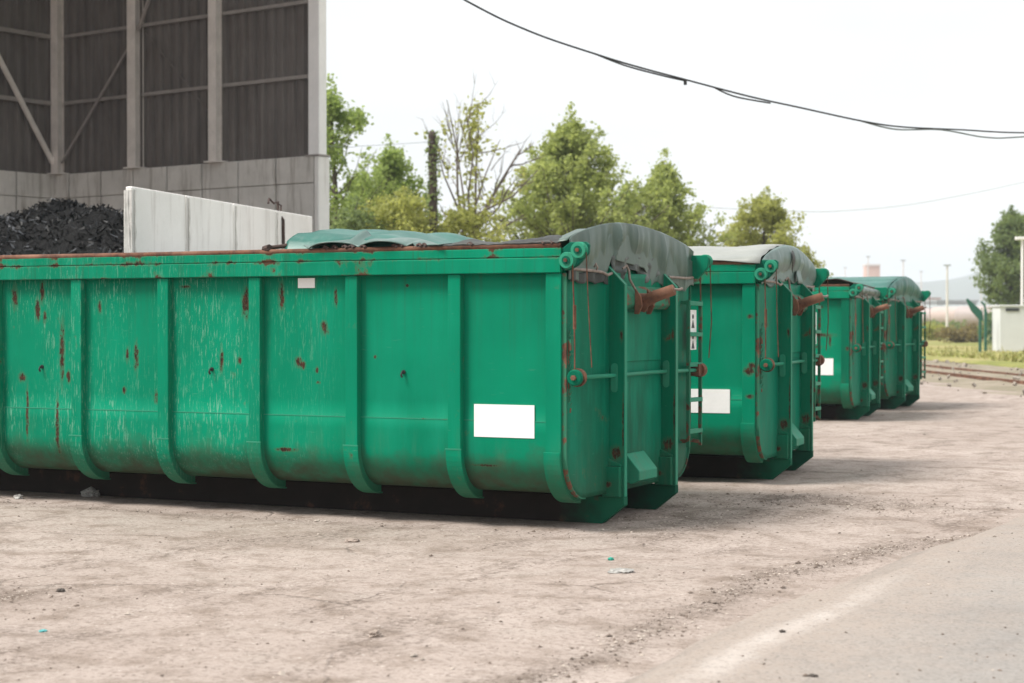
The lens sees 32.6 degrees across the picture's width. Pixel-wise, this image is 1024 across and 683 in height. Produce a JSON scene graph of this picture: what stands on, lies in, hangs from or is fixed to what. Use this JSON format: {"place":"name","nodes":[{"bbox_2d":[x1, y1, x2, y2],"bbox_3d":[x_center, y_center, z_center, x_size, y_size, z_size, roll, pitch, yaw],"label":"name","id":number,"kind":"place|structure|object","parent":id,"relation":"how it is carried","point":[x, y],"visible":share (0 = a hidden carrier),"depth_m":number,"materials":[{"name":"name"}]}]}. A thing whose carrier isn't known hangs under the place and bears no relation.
{"place":"outdoors","nodes":[
{"label":"outdoors","id":0,"kind":"place"},
{"bbox_2d":[326,142,424,146],"bbox_3d":[-4.825,-4.889,42.036,8.003,0.428,1.065,-1,1,-39],"label":"overhead cable","id":1,"kind":"object","parent":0,"point":[385,144],"visible":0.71,"depth_m":43.15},
{"bbox_2d":[0,362,1023,682],"bbox_3d":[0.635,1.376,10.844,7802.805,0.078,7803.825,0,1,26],"label":"ground","id":2,"kind":"structure","parent":0,"point":[524,586],"depth_m":10.67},
{"bbox_2d":[13,494,23,498],"bbox_3d":[-4.185,1.322,14.839,0.083,0.059,0.112,0,1,-33],"label":"plastic scrap","id":3,"kind":"object","parent":2,"relation":"on","point":[19,496],"visible":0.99,"depth_m":14.81,"materials":[{"name":"white plastic"}]},
{"bbox_2d":[56,588,64,591],"bbox_3d":[-2.552,1.408,9.893,0.052,0.027,0.066,0,1,5],"label":"stone","id":4,"kind":"object","parent":2,"relation":"on","point":[60,589],"visible":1,"depth_m":9.88,"materials":[{"name":"grey stone"}]},
{"bbox_2d":[0,197,123,254],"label":"scrap heap","id":5,"kind":"object","parent":2,"relation":"on","point":[63,226],"visible":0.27,"depth_m":24.43,"materials":[{"name":"rubber"}]},
{"bbox_2d":[81,487,99,496],"bbox_3d":[-3.617,1.300,15.010,0.164,0.111,0.130,0,1,-20],"label":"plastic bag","id":6,"kind":"object","parent":2,"relation":"on","point":[90,492],"visible":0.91,"depth_m":14.97,"materials":[{"name":"grey plastic"}]},
{"bbox_2d":[0,0,329,231],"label":"storage shed","id":7,"kind":"structure","parent":2,"relation":"on","point":[106,102],"depth_m":36.42,"materials":[{"name":"metal"}]},
{"bbox_2d":[124,186,311,252],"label":"dividing wall","id":8,"kind":"structure","parent":2,"relation":"on","point":[157,221],"depth_m":19.09,"materials":[{"name":"concrete"}]},
{"bbox_2d":[344,537,359,541],"bbox_3d":[-1.098,1.366,12.010,0.108,0.040,0.082,0,1,10],"label":"stone","id":9,"kind":"object","parent":2,"relation":"on","point":[352,539],"visible":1,"depth_m":11.98,"materials":[{"name":"beige stone"}]},
{"bbox_2d":[0,242,712,523],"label":"rolloff container","id":10,"kind":"object","parent":2,"relation":"on","point":[526,381],"visible":1,"depth_m":13.43,"materials":[{"name":"metal"}]},
{"bbox_2d":[262,229,553,277],"bbox_3d":[-0.312,-0.707,13.923,2.478,0.436,2.363,0,1,26],"label":"tarpaulin","id":11,"kind":"object","parent":10,"relation":"on","point":[341,238],"visible":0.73,"depth_m":13.41,"materials":[{"name":"green fabric"}]},
{"bbox_2d":[413,222,693,290],"bbox_3d":[0.365,-0.654,13.742,1.415,0.499,2.550,0,1,26],"label":"tarpaulin","id":12,"kind":"object","parent":10,"relation":"on","point":[653,255],"visible":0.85,"depth_m":13.26,"materials":[{"name":"grey fabric"}]},
{"bbox_2d":[332,160,383,225],"bbox_3d":[-4.204,-2.243,51.891,3.126,6.308,2.676,0,1,26],"label":"poplar tree","id":13,"kind":"object","parent":2,"relation":"on","point":[361,168],"visible":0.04,"depth_m":51.77,"materials":[{"name":"green plant"}]},
{"bbox_2d":[326,73,395,229],"bbox_3d":[-4.612,-3.117,46.738,3.139,8.176,3.410,0,1,26],"label":"poplar tree","id":14,"kind":"object","parent":2,"relation":"on","point":[345,118],"visible":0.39,"depth_m":46.55,"materials":[{"name":"green plant"}]},
{"bbox_2d":[329,195,395,230],"bbox_3d":[-4.020,-1.338,43.954,2.497,4.681,2.743,-1,1,-42],"label":"bush","id":15,"kind":"object","parent":2,"relation":"on","point":[354,218],"visible":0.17,"depth_m":43.96,"materials":[{"name":"green plant"}]},
{"bbox_2d":[369,629,381,637],"bbox_3d":[-0.652,1.391,8.308,0.072,0.048,0.070,0,1,-33],"label":"stone","id":16,"kind":"object","parent":2,"relation":"on","point":[374,633],"visible":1,"depth_m":8.28,"materials":[{"name":"beige stone"}]},
{"bbox_2d":[345,133,445,228],"bbox_3d":[-3.526,-2.501,50.219,3.562,6.865,3.448,0,1,26],"label":"poplar tree","id":17,"kind":"object","parent":2,"relation":"on","point":[392,165],"visible":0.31,"depth_m":49.64,"materials":[{"name":"green plant"}]},
{"bbox_2d":[352,186,439,233],"bbox_3d":[-2.939,-1.508,44.945,3.641,4.999,3.846,0,1,13],"label":"bush","id":18,"kind":"object","parent":2,"relation":"on","point":[407,215],"visible":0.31,"depth_m":44.58,"materials":[{"name":"green plant"}]},
{"bbox_2d":[424,130,442,232],"bbox_3d":[-2.046,-2.208,45.480,0.566,6.582,0.552,0,1,26],"label":"wooden pole","id":19,"kind":"object","parent":2,"relation":"on","point":[432,162],"visible":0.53,"depth_m":45.37,"materials":[{"name":"brown wood"}]},
{"bbox_2d":[419,199,525,241],"bbox_3d":[-1.256,-1.401,45.896,3.957,4.761,3.822,-1,1,-38],"label":"bush","id":20,"kind":"object","parent":2,"relation":"on","point":[457,221],"visible":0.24,"depth_m":45.65,"materials":[{"name":"green plant"}]},
{"bbox_2d":[414,68,541,237],"bbox_3d":[-0.653,-3.150,47.305,3.168,8.228,3.461,0,1,26],"label":"bare tree","id":21,"kind":"object","parent":2,"relation":"on","point":[472,144],"visible":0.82,"depth_m":46.95,"materials":[{"name":"green plant"}]},
{"bbox_2d":[0,405,1023,682],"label":"dark grit","id":22,"kind":"object","parent":2,"relation":"on","point":[672,559],"visible":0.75,"depth_m":10.44,"materials":[{"name":"grey gravel"}]},
{"bbox_2d":[472,101,679,242],"bbox_3d":[1.994,-3.335,54.901,5.931,8.426,5.712,0,1,26],"label":"poplar tree","id":23,"kind":"object","parent":2,"relation":"on","point":[571,179],"visible":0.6,"depth_m":54.01,"materials":[{"name":"green plant"}]},
{"bbox_2d":[607,568,633,573],"bbox_3d":[0.642,1.353,10.320,0.168,0.036,0.131,0,1,-8],"label":"crumpled wrapper","id":24,"kind":"object","parent":2,"relation":"on","point":[620,570],"visible":1,"depth_m":10.28,"materials":[{"name":"paper"}]},
{"bbox_2d":[604,185,669,232],"bbox_3d":[4.017,-2.225,57.981,3.723,6.134,3.186,0,1,26],"label":"poplar tree","id":25,"kind":"object","parent":2,"relation":"on","point":[618,197],"visible":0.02,"depth_m":57.71,"materials":[{"name":"green plant"}]},
{"bbox_2d":[608,147,738,246],"bbox_3d":[4.932,-2.737,57.077,4.407,7.178,4.165,0,1,26],"label":"poplar tree","id":26,"kind":"object","parent":2,"relation":"on","point":[666,180],"visible":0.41,"depth_m":56.41,"materials":[{"name":"green plant"}]},
{"bbox_2d":[680,260,829,479],"bbox_3d":[-0.483,0.262,18.323,7.590,2.065,2.682,0,1,21],"label":"rolloff container","id":27,"kind":"object","parent":2,"relation":"on","point":[760,384],"visible":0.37,"depth_m":16.20,"materials":[{"name":"metal"}]},
{"bbox_2d":[688,244,815,290],"bbox_3d":[-0.483,-0.743,18.311,6.980,0.435,2.624,0,1,21],"label":"tarpaulin","id":28,"kind":"object","parent":27,"relation":"on","point":[796,265],"visible":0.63,"depth_m":16.69,"materials":[{"name":"grey fabric"}]},
{"bbox_2d":[709,186,825,268],"bbox_3d":[8.933,-2.373,62.242,4.342,6.332,4.169,0,1,-1],"label":"poplar tree","id":29,"kind":"object","parent":2,"relation":"on","point":[765,213],"visible":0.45,"depth_m":61.62,"materials":[{"name":"green plant"}]},
{"bbox_2d":[809,254,832,276],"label":"sapling","id":30,"kind":"object","parent":2,"relation":"on","point":[814,263],"visible":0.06,"depth_m":61.62,"materials":[{"name":"green plant"}]},
{"bbox_2d":[810,284,890,419],"bbox_3d":[2.322,0.146,28.447,7.590,2.065,2.682,0,1,20],"label":"rolloff container","id":31,"kind":"object","parent":2,"relation":"on","point":[851,374],"visible":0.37,"depth_m":26.30,"materials":[{"name":"metal"}]},
{"bbox_2d":[822,278,879,298],"bbox_3d":[4.487,-0.816,27.630,2.331,0.289,2.521,0,1,20],"label":"tarpaulin","id":32,"kind":"object","parent":31,"relation":"on","point":[871,292],"visible":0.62,"depth_m":27.05,"materials":[{"name":"grey fabric"}]},
{"bbox_2d":[901,260,905,275],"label":"lamp mast","id":33,"kind":"object","parent":2,"relation":"on","point":[903,267],"visible":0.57,"depth_m":319.76,"materials":[{"name":"grey metal"}]},
{"bbox_2d":[878,288,930,408],"bbox_3d":[3.769,0.106,31.939,7.590,2.065,2.682,0,1,26],"label":"rolloff container","id":34,"kind":"object","parent":2,"relation":"on","point":[904,342],"visible":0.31,"depth_m":29.95,"materials":[{"name":"metal"}]},
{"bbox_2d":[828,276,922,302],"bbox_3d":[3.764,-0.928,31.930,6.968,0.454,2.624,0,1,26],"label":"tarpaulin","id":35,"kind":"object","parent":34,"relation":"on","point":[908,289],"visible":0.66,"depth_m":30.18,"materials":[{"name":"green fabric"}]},
{"bbox_2d":[921,305,942,307],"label":"box wagon","id":36,"kind":"object","parent":2,"relation":"on","point":[930,306],"depth_m":244.72,"materials":[{"name":"white metal"}]},
{"bbox_2d":[921,308,957,329],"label":"tank wagon","id":37,"kind":"object","parent":2,"relation":"on","point":[927,310],"depth_m":214.74,"materials":[{"name":"white metal"}]},
{"bbox_2d":[929,307,957,325],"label":"tank wagon","id":38,"kind":"object","parent":2,"relation":"on","point":[937,314],"visible":0.12,"depth_m":200.11,"materials":[{"name":"white metal"}]},
{"bbox_2d":[943,265,950,326],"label":"lamp mast","id":39,"kind":"object","parent":2,"relation":"on","point":[946,294],"visible":0.78,"depth_m":149.88,"materials":[{"name":"white metal"}]},
{"bbox_2d":[943,305,990,306],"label":"box wagon","id":40,"kind":"object","parent":2,"relation":"on","point":[961,305],"visible":0.02,"depth_m":235.82,"materials":[{"name":"white metal"}]},
{"bbox_2d":[920,360,1023,395],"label":"track ballast","id":41,"kind":"structure","parent":2,"relation":"on","point":[966,383],"depth_m":45.27,"materials":[{"name":"beige gravel"}]},
{"bbox_2d":[920,359,1023,396],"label":"rubble","id":42,"kind":"object","parent":41,"relation":"on","point":[974,385],"visible":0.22,"depth_m":45.06,"materials":[{"name":"stone"}]},
{"bbox_2d":[922,370,1023,383],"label":"rail","id":43,"kind":"object","parent":41,"relation":"on","point":[978,377],"depth_m":44.53,"materials":[{"name":"metal"}]},
{"bbox_2d":[922,364,1023,375],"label":"rail","id":44,"kind":"object","parent":41,"relation":"on","point":[965,369],"visible":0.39,"depth_m":50.49,"materials":[{"name":"metal"}]},
{"bbox_2d":[954,306,991,328],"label":"tank wagon","id":45,"kind":"object","parent":2,"relation":"on","point":[961,313],"visible":0.12,"depth_m":186.15,"materials":[{"name":"white metal"}]},
{"bbox_2d":[966,298,982,351],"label":"gate post","id":46,"kind":"object","parent":2,"relation":"on","point":[977,312],"visible":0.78,"depth_m":76.95,"materials":[{"name":"green metal"}]},
{"bbox_2d":[981,301,986,350],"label":"gate post","id":47,"kind":"object","parent":2,"relation":"on","point":[985,328],"visible":0.84,"depth_m":78.45,"materials":[{"name":"green metal"}]},
{"bbox_2d":[987,314,991,349],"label":"fence","id":48,"kind":"object","parent":2,"relation":"on","point":[987,333],"visible":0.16,"depth_m":79.59,"materials":[{"name":"metal"}]},
{"bbox_2d":[969,205,1023,322],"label":"broadleaf tree","id":49,"kind":"object","parent":2,"relation":"on","point":[997,269],"visible":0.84,"depth_m":95.43,"materials":[{"name":"green plant"}]},
{"bbox_2d":[1015,237,1023,304],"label":"lamp post","id":50,"kind":"object","parent":2,"relation":"on","point":[1022,267],"visible":0.59,"depth_m":81.92,"materials":[{"name":"grey metal"}]},
{"bbox_2d":[326,0,1023,281],"label":"sky","id":51,"kind":"structure","parent":0,"point":[953,64],"materials":[{"name":"white"}]},
{"bbox_2d":[464,0,1023,138],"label":"overhead cable","id":52,"kind":"object","parent":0,"point":[716,88],"visible":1,"depth_m":27.49,"materials":[{"name":"black metal"}]},
{"bbox_2d":[623,515,1023,682],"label":"road","id":53,"kind":"structure","parent":0,"point":[885,617],"depth_m":8.40,"materials":[{"name":"grey asphalt"}]},
{"bbox_2d":[692,182,1022,211],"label":"overhead cable","id":54,"kind":"object","parent":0,"point":[875,208],"visible":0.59,"depth_m":80.67,"materials":[{"name":"grey metal"}]},
{"bbox_2d":[862,264,880,276],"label":"silo tower","id":55,"kind":"structure","parent":0,"point":[874,270],"depth_m":559.78,"materials":[{"name":"beige concrete"}]},
{"bbox_2d":[922,300,978,304],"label":"building","id":56,"kind":"structure","parent":0,"point":[943,302],"depth_m":419.95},
{"bbox_2d":[915,272,1020,304],"bbox_3d":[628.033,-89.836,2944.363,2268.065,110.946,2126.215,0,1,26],"label":"hills","id":57,"kind":"structure","parent":0,"point":[961,288],"depth_m":2404.79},
{"bbox_2d":[922,334,1023,367],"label":"grass field","id":58,"kind":"structure","parent":0,"point":[976,360],"depth_m":70.62,"materials":[{"name":"plant"}]},
{"bbox_2d":[922,321,946,339],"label":"bush","id":59,"kind":"object","parent":58,"relation":"on","point":[931,336],"visible":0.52,"depth_m":127.61,"materials":[{"name":"green plant"}]},
{"bbox_2d":[922,319,968,330],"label":"bush","id":60,"kind":"object","parent":58,"relation":"on","point":[952,322],"visible":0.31,"depth_m":164.33,"materials":[{"name":"green plant"}]},
{"bbox_2d":[932,324,977,342],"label":"bush","id":61,"kind":"object","parent":58,"relation":"on","point":[962,335],"visible":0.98,"depth_m":111.45,"materials":[{"name":"green plant"}]},
{"bbox_2d":[960,323,983,341],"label":"bush","id":62,"kind":"object","parent":58,"relation":"on","point":[974,326],"visible":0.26,"depth_m":119.66,"materials":[{"name":"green plant"}]},
{"bbox_2d":[976,315,991,343],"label":"bush","id":63,"kind":"object","parent":58,"relation":"on","point":[989,327],"visible":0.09,"depth_m":104.99,"materials":[{"name":"green plant"}]},
{"bbox_2d":[991,305,1023,351],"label":"equipment cabinet","id":64,"kind":"object","parent":58,"relation":"on","point":[1007,327],"visible":0.8,"depth_m":78.40,"materials":[{"name":"metal"}]},
{"bbox_2d":[922,344,1023,362],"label":"grass","id":65,"kind":"structure","parent":0,"point":[1013,357],"depth_m":69.79,"materials":[{"name":"green plant"}]}
]}

